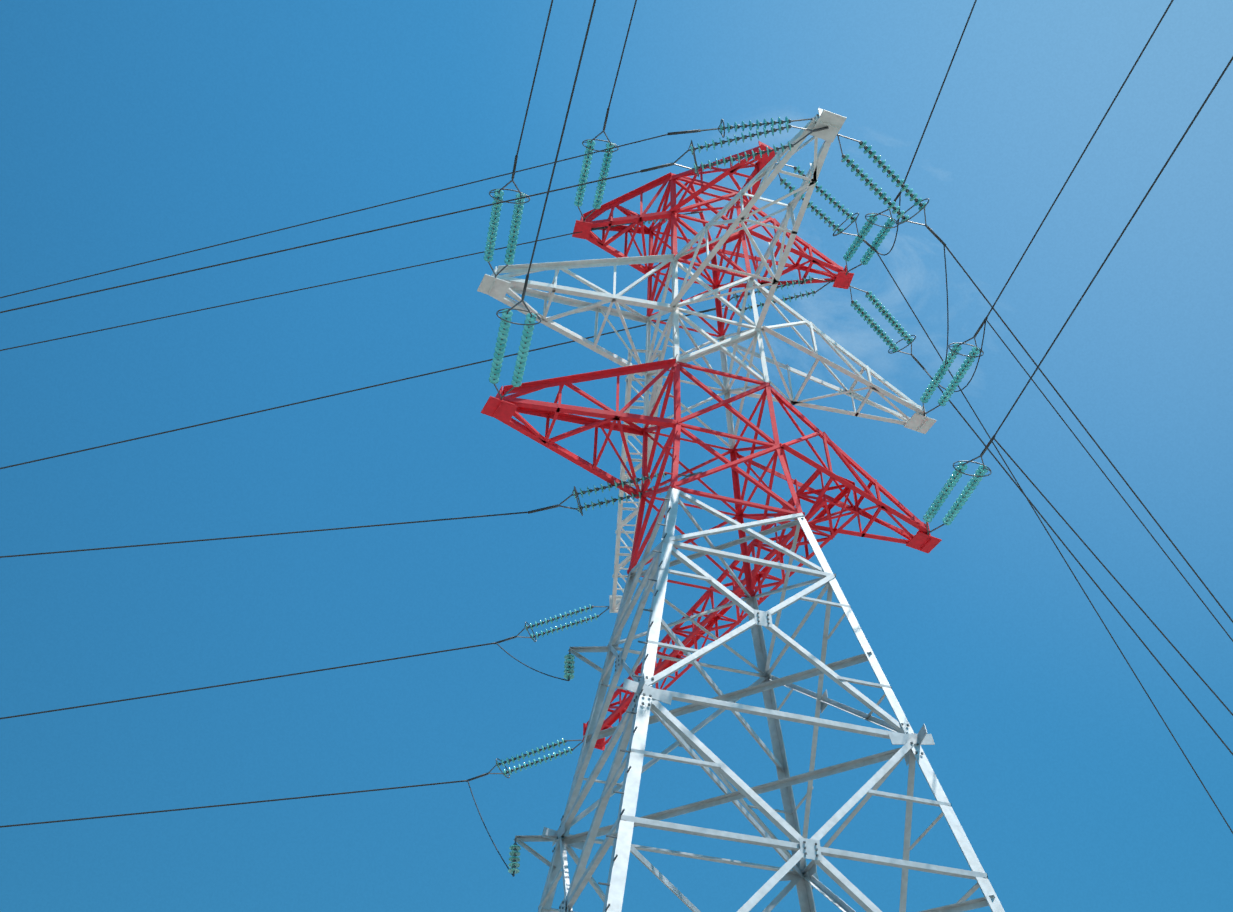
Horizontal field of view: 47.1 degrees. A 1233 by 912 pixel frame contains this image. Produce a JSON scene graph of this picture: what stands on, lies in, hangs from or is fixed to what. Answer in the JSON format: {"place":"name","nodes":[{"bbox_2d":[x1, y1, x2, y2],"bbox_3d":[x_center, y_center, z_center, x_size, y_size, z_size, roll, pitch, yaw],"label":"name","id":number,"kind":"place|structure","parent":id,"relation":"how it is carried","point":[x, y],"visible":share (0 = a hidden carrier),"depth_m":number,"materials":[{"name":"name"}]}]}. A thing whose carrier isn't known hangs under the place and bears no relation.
{"place":"outdoors","nodes":[
{"label":"outdoors","id":0,"kind":"place"},
{"bbox_2d":[0,0,1232,911],"label":"sky","id":1,"kind":"structure","parent":0,"point":[132,132],"materials":[{"name":"blue"}]},
{"label":"ground","id":2,"kind":"structure","parent":0,"visible":0},
{"bbox_2d":[0,0,1232,911],"bbox_3d":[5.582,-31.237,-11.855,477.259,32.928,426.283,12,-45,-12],"label":"transmission tower","id":3,"kind":"structure","parent":2,"relation":"on","point":[636,708],"depth_m":28.76,"materials":[{"name":"metal"}]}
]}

